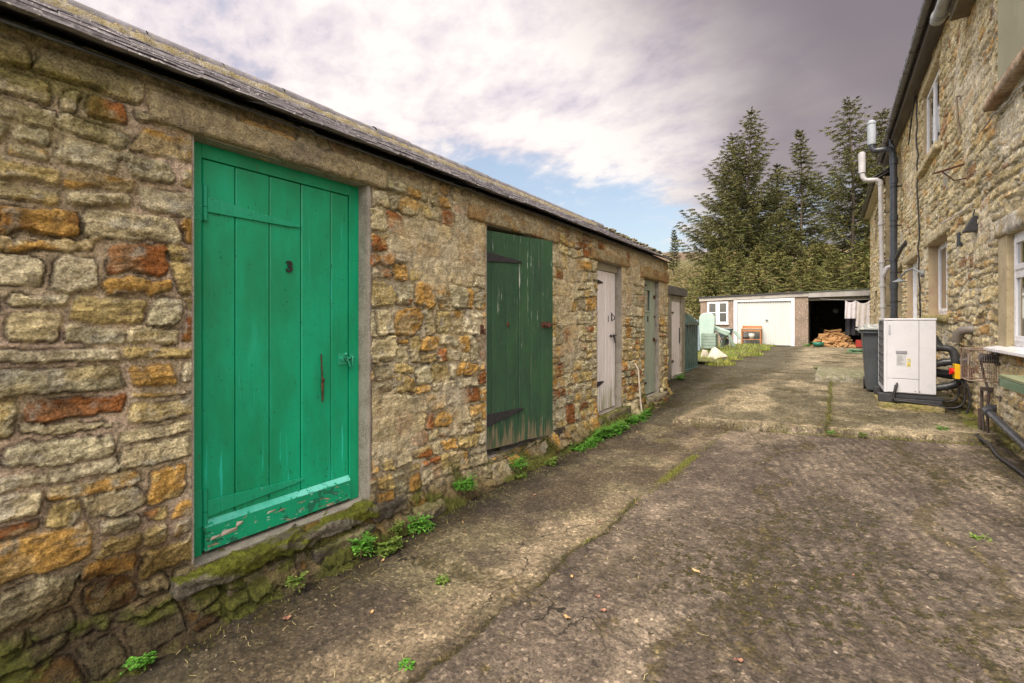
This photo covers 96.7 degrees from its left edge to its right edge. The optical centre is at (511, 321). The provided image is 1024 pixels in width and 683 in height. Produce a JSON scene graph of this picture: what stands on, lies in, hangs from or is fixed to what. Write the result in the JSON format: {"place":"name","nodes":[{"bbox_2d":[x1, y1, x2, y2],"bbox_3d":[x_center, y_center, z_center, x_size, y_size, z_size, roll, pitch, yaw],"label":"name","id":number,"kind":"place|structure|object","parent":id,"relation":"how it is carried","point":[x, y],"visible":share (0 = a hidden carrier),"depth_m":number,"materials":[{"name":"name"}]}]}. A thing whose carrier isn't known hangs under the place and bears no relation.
{"place":"outdoors","nodes":[
{"label":"outdoors","id":0,"kind":"place"},
{"bbox_2d":[74,0,922,252],"label":"sky","id":1,"kind":"structure","parent":0,"point":[610,113],"materials":[{"name":"white"}]},
{"bbox_2d":[116,346,1023,682],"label":"yard","id":2,"kind":"structure","parent":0,"point":[784,528],"depth_m":2.52,"materials":[{"name":"concrete"}]},
{"bbox_2d":[120,651,156,674],"bbox_3d":[-1.504,1.366,1.834,0.111,0.064,0.086,0,0,-19],"label":"wild plant","id":3,"kind":"object","parent":2,"relation":"on","point":[132,662],"visible":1,"depth_m":1.83,"materials":[{"name":"green plant"}]},
{"bbox_2d":[285,570,308,590],"bbox_3d":[-1.112,1.337,2.357,0.104,0.081,0.118,0,0,35],"label":"wild plant","id":4,"kind":"object","parent":2,"relation":"on","point":[295,580],"visible":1,"depth_m":2.35,"materials":[{"name":"green plant"}]},
{"bbox_2d":[347,527,377,556],"bbox_3d":[-0.886,1.306,2.703,0.164,0.154,0.187,0,0,35],"label":"wild plant","id":5,"kind":"object","parent":2,"relation":"on","point":[364,543],"visible":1,"depth_m":2.70,"materials":[{"name":"green plant"}]},
{"bbox_2d":[373,536,407,557],"bbox_3d":[-0.747,1.361,2.783,0.190,0.116,0.198,0,0,2],"label":"wild plant","id":6,"kind":"object","parent":2,"relation":"on","point":[393,544],"visible":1,"depth_m":2.76,"materials":[{"name":"green plant"}]},
{"bbox_2d":[385,519,404,538],"bbox_3d":[-0.751,1.337,2.950,0.155,0.103,0.156,0,0,35],"label":"wild plant","id":7,"kind":"object","parent":2,"relation":"on","point":[398,525],"visible":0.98,"depth_m":2.94,"materials":[{"name":"green plant"}]},
{"bbox_2d":[399,657,414,670],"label":"wild plant","id":8,"kind":"object","parent":2,"relation":"on","point":[406,662],"visible":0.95,"depth_m":1.84,"materials":[{"name":"green plant"}]},
{"bbox_2d":[407,513,435,537],"bbox_3d":[-0.604,1.330,3.045,0.203,0.161,0.210,0,0,-9],"label":"wild plant","id":9,"kind":"object","parent":2,"relation":"on","point":[420,523],"visible":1,"depth_m":3.02,"materials":[{"name":"green plant"}]},
{"bbox_2d":[435,574,449,586],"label":"wild plant","id":10,"kind":"object","parent":2,"relation":"on","point":[441,581],"visible":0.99,"depth_m":2.44,"materials":[{"name":"green plant"}]},
{"bbox_2d":[509,454,530,471],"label":"wild plant","id":11,"kind":"object","parent":2,"relation":"on","point":[518,463],"visible":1,"depth_m":4.12,"materials":[{"name":"green plant"}]},
{"bbox_2d":[515,471,526,478],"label":"wild plant","id":12,"kind":"object","parent":2,"relation":"on","point":[522,476],"visible":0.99,"depth_m":4.08,"materials":[{"name":"green plant"}]},
{"bbox_2d":[544,456,557,465],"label":"wild plant","id":13,"kind":"object","parent":2,"relation":"on","point":[552,461],"visible":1,"depth_m":4.43,"materials":[{"name":"green plant"}]},
{"bbox_2d":[141,412,1003,682],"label":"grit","id":14,"kind":"object","parent":2,"relation":"on","point":[834,651],"visible":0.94,"depth_m":2.18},
{"bbox_2d":[570,443,587,451],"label":"wild plant","id":15,"kind":"object","parent":2,"relation":"on","point":[578,448],"visible":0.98,"depth_m":4.95,"materials":[{"name":"green plant"}]},
{"bbox_2d":[581,435,596,446],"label":"wild plant","id":16,"kind":"object","parent":2,"relation":"on","point":[590,442],"visible":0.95,"depth_m":5.10,"materials":[{"name":"green plant"}]},
{"bbox_2d":[586,425,605,442],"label":"wild plant","id":17,"kind":"object","parent":2,"relation":"on","point":[596,434],"visible":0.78,"depth_m":5.33,"materials":[{"name":"green plant"}]},
{"bbox_2d":[176,412,1022,677],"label":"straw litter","id":18,"kind":"object","parent":2,"relation":"on","point":[546,573],"visible":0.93,"depth_m":2.46,"materials":[{"name":"beige plant"}]},
{"bbox_2d":[186,381,1021,651],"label":"crack grass","id":19,"kind":"structure","parent":2,"relation":"on","point":[677,469],"depth_m":4.41,"materials":[{"name":"green plant"}]},
{"bbox_2d":[596,421,615,437],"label":"wild plant","id":20,"kind":"object","parent":2,"relation":"on","point":[607,432],"visible":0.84,"depth_m":5.50,"materials":[{"name":"green plant"}]},
{"bbox_2d":[604,417,625,435],"bbox_3d":[1.293,1.336,5.701,0.275,0.254,0.337,0,0,35],"label":"wild plant","id":21,"kind":"object","parent":2,"relation":"on","point":[616,428],"visible":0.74,"depth_m":5.68,"materials":[{"name":"green plant"}]},
{"bbox_2d":[615,420,632,431],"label":"wild plant","id":22,"kind":"object","parent":2,"relation":"on","point":[623,425],"visible":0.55,"depth_m":5.89,"materials":[{"name":"green plant"}]},
{"bbox_2d":[624,412,639,424],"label":"wild plant","id":23,"kind":"object","parent":2,"relation":"on","point":[633,419],"visible":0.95,"depth_m":6.25,"materials":[{"name":"green plant"}]},
{"bbox_2d":[630,408,649,421],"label":"wild plant","id":24,"kind":"object","parent":2,"relation":"on","point":[642,417],"visible":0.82,"depth_m":6.46,"materials":[{"name":"green plant"}]},
{"bbox_2d":[643,406,651,415],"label":"wild plant","id":25,"kind":"object","parent":2,"relation":"on","point":[647,412],"visible":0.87,"depth_m":6.79,"materials":[{"name":"green plant"}]},
{"bbox_2d":[671,370,685,378],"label":"wild plant","id":26,"kind":"object","parent":2,"relation":"on","point":[680,377],"visible":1,"depth_m":9.58,"materials":[{"name":"green plant"}]},
{"bbox_2d":[698,342,776,365],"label":"grass bank","id":27,"kind":"structure","parent":2,"relation":"on","point":[732,352],"depth_m":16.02,"materials":[{"name":"plant"}]},
{"bbox_2d":[697,320,699,350],"bbox_3d":[6.439,0.475,15.848,0.164,1.050,0.620,0,0,16],"label":"leaning board","id":28,"kind":"object","parent":27,"relation":"on","point":[698,338],"visible":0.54,"depth_m":15.73,"materials":[{"name":"white wood"}]},
{"bbox_2d":[700,350,708,356],"bbox_3d":[5.746,0.980,13.553,0.283,0.280,0.191,0,0,35],"label":"pale rock","id":29,"kind":"object","parent":27,"relation":"on","point":[704,353],"visible":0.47,"depth_m":13.49,"materials":[{"name":"beige stone"}]},
{"bbox_2d":[699,313,715,346],"bbox_3d":[7.351,0.335,17.132,0.606,1.290,0.500,0,0,35],"label":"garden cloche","id":30,"kind":"object","parent":27,"relation":"on","point":[707,322],"visible":0.7,"depth_m":16.91,"materials":[{"name":"green plastic"}]},
{"bbox_2d":[701,333,717,347],"bbox_3d":[7.000,0.691,16.126,0.470,0.518,0.450,0,0,35],"label":"planter","id":31,"kind":"object","parent":27,"relation":"on","point":[709,340],"visible":0.98,"depth_m":15.97,"materials":[{"name":"green paint"}]},
{"bbox_2d":[708,347,727,359],"bbox_3d":[5.949,0.935,13.188,0.566,0.370,0.452,0,0,35],"label":"pale rock","id":32,"kind":"object","parent":27,"relation":"on","point":[715,352],"visible":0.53,"depth_m":13.09,"materials":[{"name":"beige stone"}]},
{"bbox_2d":[719,328,733,345],"bbox_3d":[8.858,0.657,18.884,0.550,0.749,0.695,0,0,35],"label":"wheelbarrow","id":33,"kind":"object","parent":27,"relation":"on","point":[727,341],"visible":0.56,"depth_m":18.75,"materials":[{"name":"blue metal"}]},
{"bbox_2d":[715,326,741,346],"bbox_3d":[8.194,0.584,17.247,0.960,0.816,0.663,0,0,35],"label":"garden bench","id":34,"kind":"object","parent":27,"relation":"on","point":[724,332],"visible":0.86,"depth_m":17.20,"materials":[{"name":"green plastic"}]},
{"bbox_2d":[741,326,761,344],"bbox_3d":[11.102,0.655,21.104,0.860,0.890,0.450,0,0,35],"label":"potting table","id":35,"kind":"object","parent":27,"relation":"on","point":[751,328],"visible":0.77,"depth_m":21.07,"materials":[{"name":"wood"}]},
{"bbox_2d":[748,333,754,338],"bbox_3d":[11.090,0.688,21.069,0.300,0.260,0.300,0,0,35],"label":"enamel pail","id":36,"kind":"object","parent":35,"relation":"on","point":[751,335],"visible":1,"depth_m":20.96,"materials":[{"name":"white metal"}]},
{"bbox_2d":[733,657,743,661],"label":"dead leaf","id":37,"kind":"object","parent":2,"relation":"on","point":[739,659],"visible":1,"depth_m":1.81,"materials":[{"name":"orange plant"}]},
{"bbox_2d":[815,367,863,383],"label":"concrete slab","id":38,"kind":"structure","parent":2,"relation":"on","point":[841,375],"depth_m":8.73,"materials":[{"name":"concrete"}]},
{"bbox_2d":[846,349,861,352],"bbox_3d":[12.499,1.081,16.493,0.646,0.083,1.131,0,0,40],"label":"garden hose","id":39,"kind":"object","parent":2,"relation":"on","point":[856,351],"visible":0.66,"depth_m":16.59,"materials":[{"name":"green rubber"}]},
{"bbox_2d":[855,324,878,390],"bbox_3d":[6.035,0.595,7.432,0.678,1.090,0.760,0,0,35],"label":"wheelie bin","id":40,"kind":"object","parent":2,"relation":"on","point":[869,336],"visible":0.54,"depth_m":7.31,"materials":[{"name":"grey plastic"}]},
{"bbox_2d":[873,318,971,413],"bbox_3d":[5.773,0.631,6.454,0.987,1.342,1.121,0,0,35],"label":"heat pump","id":41,"kind":"object","parent":2,"relation":"on","point":[909,371],"visible":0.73,"depth_m":6.14,"materials":[{"name":"white metal"}]},
{"bbox_2d":[969,532,991,540],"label":"wild plant","id":42,"kind":"object","parent":2,"relation":"on","point":[976,537],"visible":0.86,"depth_m":2.78,"materials":[{"name":"green plant"}]},
{"bbox_2d":[999,374,1023,394],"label":"garden table","id":43,"kind":"object","parent":2,"relation":"on","point":[1014,383],"visible":1,"depth_m":3.73,"materials":[{"name":"green paint"}]},
{"bbox_2d":[654,244,848,275],"bbox_3d":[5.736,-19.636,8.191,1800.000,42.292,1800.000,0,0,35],"label":"terrain","id":44,"kind":"structure","parent":0,"point":[683,258],"depth_m":123.22,"materials":[{"name":"green plant"}]},
{"bbox_2d":[0,0,675,682],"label":"stone shed","id":45,"kind":"structure","parent":44,"relation":"on","point":[260,340],"depth_m":2.37,"materials":[{"name":"stone"}]},
{"bbox_2d":[194,159,354,551],"bbox_3d":[-1.302,0.170,2.591,0.097,1.951,0.939,0,0,35],"label":"green door","id":46,"kind":"structure","parent":45,"relation":"in","point":[275,361],"depth_m":2.53,"materials":[{"name":"paint"}]},
{"bbox_2d":[452,472,479,490],"bbox_3d":[-0.365,1.274,3.574,0.217,0.152,0.250,0,0,35],"label":"wild plant","id":47,"kind":"object","parent":45,"relation":"attached to","point":[466,484],"visible":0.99,"depth_m":3.54,"materials":[{"name":"green plant"}]},
{"bbox_2d":[487,230,556,449],"bbox_3d":[0.103,0.167,4.312,0.905,1.943,0.089,0,0,-42],"label":"dark green door","id":48,"kind":"structure","parent":45,"relation":"in","point":[520,324],"depth_m":4.28,"materials":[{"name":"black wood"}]},
{"bbox_2d":[597,270,616,411],"bbox_3d":[1.269,0.265,6.256,0.097,1.900,0.785,0,0,35],"label":"white door","id":49,"kind":"structure","parent":45,"relation":"in","point":[606,341],"depth_m":6.31,"materials":[{"name":"paint"}]},
{"bbox_2d":[634,363,641,410],"bbox_3d":[1.891,1.030,6.892,0.195,0.784,0.038,0,0,43],"label":"cable conduit","id":50,"kind":"object","parent":45,"relation":"attached to","point":[635,364],"visible":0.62,"depth_m":6.86,"materials":[{"name":"white plastic"}]},
{"bbox_2d":[644,280,655,393],"bbox_3d":[2.310,0.267,7.718,0.074,1.915,0.735,0,0,35],"label":"sage door","id":51,"kind":"structure","parent":45,"relation":"in","point":[649,289],"depth_m":7.77,"materials":[{"name":"green paint"}]},
{"bbox_2d":[667,229,681,275],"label":"pine tree","id":52,"kind":"object","parent":44,"relation":"on","point":[673,253],"visible":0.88,"depth_m":53.69,"materials":[{"name":"plant"}]},
{"bbox_2d":[667,285,687,380],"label":"coal shed","id":53,"kind":"structure","parent":44,"relation":"on","point":[676,330],"depth_m":10.12,"materials":[{"name":"concrete"}]},
{"bbox_2d":[672,301,679,373],"bbox_3d":[3.613,0.350,10.117,0.057,1.600,0.750,0,0,35],"label":"door","id":54,"kind":"structure","parent":53,"relation":"in","point":[675,304],"depth_m":10.12,"materials":[{"name":"white paint"}]},
{"bbox_2d":[667,261,718,319],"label":"scrub","id":55,"kind":"object","parent":44,"relation":"on","point":[679,278],"visible":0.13,"depth_m":49.13,"materials":[{"name":"green plant"}]},
{"bbox_2d":[685,267,732,311],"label":"young spruce","id":56,"kind":"object","parent":44,"relation":"on","point":[700,278],"visible":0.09,"depth_m":30.01,"materials":[{"name":"green plant"}]},
{"bbox_2d":[686,272,731,310],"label":"young spruce","id":57,"kind":"object","parent":44,"relation":"on","point":[700,292],"visible":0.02,"depth_m":31.29,"materials":[{"name":"green plant"}]},
{"bbox_2d":[685,269,739,319],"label":"young spruce","id":58,"kind":"object","parent":44,"relation":"on","point":[711,290],"visible":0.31,"depth_m":28.02,"materials":[{"name":"green plant"}]},
{"bbox_2d":[685,246,740,297],"bbox_3d":[15.677,-2.682,34.601,5.994,6.111,5.759,0,0,24],"label":"young spruce","id":59,"kind":"object","parent":44,"relation":"on","point":[717,256],"visible":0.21,"depth_m":34.54,"materials":[{"name":"green plant"}]},
{"bbox_2d":[673,132,789,268],"bbox_3d":[18.872,-8.689,39.203,9.647,14.823,9.740,0,0,35],"label":"spruce tree","id":60,"kind":"object","parent":44,"relation":"on","point":[709,244],"visible":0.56,"depth_m":38.34,"materials":[{"name":"green plant"}]},
{"bbox_2d":[720,256,750,291],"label":"young spruce","id":61,"kind":"object","parent":44,"relation":"on","point":[728,271],"visible":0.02,"depth_m":34.59,"materials":[{"name":"green plant"}]},
{"bbox_2d":[718,250,754,294],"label":"young spruce","id":62,"kind":"object","parent":44,"relation":"on","point":[737,265],"visible":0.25,"depth_m":30.65,"materials":[{"name":"green plant"}]},
{"bbox_2d":[694,106,806,263],"bbox_3d":[19.804,-9.293,37.559,9.081,16.614,8.004,0,0,8],"label":"spruce tree","id":63,"kind":"object","parent":44,"relation":"on","point":[770,238],"visible":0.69,"depth_m":36.65,"materials":[{"name":"green plant"}]},
{"bbox_2d":[727,262,782,294],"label":"young spruce","id":64,"kind":"object","parent":44,"relation":"on","point":[751,269],"visible":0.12,"depth_m":28.05,"materials":[{"name":"green plant"}]},
{"bbox_2d":[730,244,786,287],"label":"young spruce","id":65,"kind":"object","parent":44,"relation":"on","point":[761,255],"visible":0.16,"depth_m":33.52,"materials":[{"name":"green plant"}]},
{"bbox_2d":[736,269,784,294],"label":"young spruce","id":66,"kind":"object","parent":44,"relation":"on","point":[757,274],"visible":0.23,"depth_m":26.48,"materials":[{"name":"green plant"}]},
{"bbox_2d":[744,163,807,271],"bbox_3d":[21.573,-7.272,37.819,6.294,11.655,6.304,0,0,35],"label":"spruce tree","id":67,"kind":"object","parent":44,"relation":"on","point":[779,183],"visible":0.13,"depth_m":37.37,"materials":[{"name":"green plant"}]},
{"bbox_2d":[698,288,870,346],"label":"garage","id":68,"kind":"structure","parent":44,"relation":"on","point":[783,318],"depth_m":21.17,"materials":[{"name":"white concrete"}]},
{"bbox_2d":[707,302,728,324],"bbox_3d":[10.049,-0.395,22.250,1.000,1.110,0.140,0,0,35],"label":"window","id":69,"kind":"structure","parent":68,"relation":"in","point":[719,309],"depth_m":22.19,"materials":[{"name":"white plastic"}]},
{"bbox_2d":[738,301,790,345],"bbox_3d":[11.675,0.096,21.145,2.180,2.028,0.125,0,0,35],"label":"garage door","id":70,"kind":"structure","parent":68,"relation":"in","point":[774,317],"depth_m":21.05,"materials":[{"name":"white metal"}]},
{"bbox_2d":[812,342,824,345],"bbox_3d":[13.409,1.005,19.934,0.450,0.170,0.450,0,0,35],"label":"basin","id":71,"kind":"object","parent":68,"relation":"on","point":[818,343],"visible":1,"depth_m":19.78,"materials":[{"name":"green plastic"}]},
{"bbox_2d":[845,319,858,335],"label":"trousers","id":72,"kind":"object","parent":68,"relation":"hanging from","point":[850,325],"visible":0.61,"depth_m":19.34,"materials":[{"name":"fabric"}]},
{"bbox_2d":[856,340,861,346],"bbox_3d":[14.685,0.940,19.229,0.280,0.300,0.250,0,0,35],"label":"crate","id":73,"kind":"object","parent":68,"relation":"on","point":[858,343],"visible":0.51,"depth_m":19.16,"materials":[{"name":"red plastic"}]},
{"bbox_2d":[760,251,824,292],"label":"young spruce","id":74,"kind":"object","parent":44,"relation":"on","point":[783,274],"visible":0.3,"depth_m":28.70,"materials":[{"name":"green plant"}]},
{"bbox_2d":[765,129,837,280],"bbox_3d":[22.243,-7.944,35.808,5.836,14.113,5.784,0,0,7],"label":"spruce tree","id":75,"kind":"object","parent":44,"relation":"on","point":[803,203],"visible":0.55,"depth_m":35.30,"materials":[{"name":"green plant"}]},
{"bbox_2d":[776,258,840,291],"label":"young spruce","id":76,"kind":"object","parent":44,"relation":"on","point":[802,264],"visible":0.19,"depth_m":26.61,"materials":[{"name":"green plant"}]},
{"bbox_2d":[790,264,842,336],"bbox_3d":[16.376,-0.910,25.261,3.915,4.524,3.762,0,0,38],"label":"young spruce","id":77,"kind":"object","parent":44,"relation":"on","point":[816,276],"visible":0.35,"depth_m":24.98,"materials":[{"name":"green plant"}]},
{"bbox_2d":[803,242,852,287],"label":"young spruce","id":78,"kind":"object","parent":44,"relation":"on","point":[818,248],"visible":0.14,"depth_m":30.89,"materials":[{"name":"green plant"}]},
{"bbox_2d":[780,95,887,273],"bbox_3d":[25.648,-8.781,33.743,10.256,15.838,9.769,0,0,35],"label":"spruce tree","id":79,"kind":"object","parent":44,"relation":"on","point":[827,192],"visible":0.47,"depth_m":33.48,"materials":[{"name":"green plant"}]},
{"bbox_2d":[817,249,855,296],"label":"young spruce","id":80,"kind":"object","parent":44,"relation":"on","point":[835,259],"visible":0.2,"depth_m":26.93,"materials":[{"name":"green plant"}]},
{"bbox_2d":[831,255,869,296],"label":"young spruce","id":81,"kind":"object","parent":44,"relation":"on","point":[864,259],"visible":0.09,"depth_m":25.36,"materials":[{"name":"green plant"}]},
{"bbox_2d":[831,236,870,287],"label":"young spruce","id":82,"kind":"object","parent":44,"relation":"on","point":[865,247],"visible":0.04,"depth_m":28.69,"materials":[{"name":"green plant"}]},
{"bbox_2d":[838,263,870,340],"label":"young spruce","id":83,"kind":"object","parent":44,"relation":"on","point":[864,273],"visible":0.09,"depth_m":23.82,"materials":[{"name":"green plant"}]},
{"bbox_2d":[830,107,890,262],"bbox_3d":[27.915,-8.544,33.481,8.191,14.712,7.879,0,0,-25],"label":"spruce tree","id":84,"kind":"object","parent":44,"relation":"on","point":[879,126],"visible":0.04,"depth_m":33.72,"materials":[{"name":"green plant"}]},
{"bbox_2d":[858,0,1023,476],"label":"stone house","id":85,"kind":"structure","parent":44,"relation":"on","point":[950,151],"depth_m":6.02,"materials":[{"name":"stone"}]},
{"bbox_2d":[927,68,939,152],"bbox_3d":[7.683,-3.698,8.238,0.074,1.415,1.610,0,0,35],"label":"window","id":86,"kind":"structure","parent":85,"relation":"in","point":[933,125],"depth_m":8.29,"materials":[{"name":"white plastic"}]},
{"bbox_2d":[938,241,946,313],"bbox_3d":[7.414,-0.753,7.706,0.074,1.265,1.670,0,0,35],"label":"window","id":87,"kind":"structure","parent":85,"relation":"in","point":[942,252],"depth_m":8.14,"materials":[{"name":"white plastic"}]},
{"bbox_2d":[949,364,973,378],"bbox_3d":[5.750,0.642,5.813,0.248,0.185,0.150,0,0,35],"label":"isolator switch","id":88,"kind":"object","parent":85,"relation":"attached to","point":[955,370],"visible":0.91,"depth_m":5.79,"materials":[{"name":"yellow plastic"}]},
{"bbox_2d":[983,230,1023,356],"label":"window","id":89,"kind":"structure","parent":85,"relation":"in","point":[1018,348],"depth_m":4.52,"materials":[{"name":"white plastic"}]},
{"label":"tank kerb","id":90,"kind":"structure","parent":44,"relation":"on","visible":0},
{"bbox_2d":[685,313,698,371],"bbox_3d":[4.049,0.470,11.423,0.970,1.480,1.160,0,0,35],"label":"oil tank","id":91,"kind":"object","parent":90,"relation":"on","point":[691,342],"visible":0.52,"depth_m":11.08,"materials":[{"name":"green plastic"}]},
{"bbox_2d":[860,167,889,323],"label":"stone house","id":92,"kind":"structure","parent":0,"point":[870,208],"depth_m":15.66,"materials":[{"name":"stone"}]},
{"bbox_3d":[14.066,-0.930,19.278,1.733,0.112,0.251,0,0,35],"label":"washing line","id":93,"kind":"object","parent":92,"relation":"attached to","visible":0},
{"bbox_2d":[845,300,855,318],"bbox_3d":[14.167,-0.495,19.055,0.397,0.770,0.073,0,0,35],"label":"towel","id":94,"kind":"object","parent":93,"relation":"hanging from","point":[850,310],"visible":1,"depth_m":19.05,"materials":[{"name":"fabric"}]},
{"bbox_2d":[856,301,869,326],"bbox_3d":[14.529,-0.265,18.850,0.488,1.190,0.083,0,0,35],"label":"towel","id":95,"kind":"object","parent":93,"relation":"hanging from","point":[862,313],"visible":0.9,"depth_m":18.86,"materials":[{"name":"fabric"}]}
]}

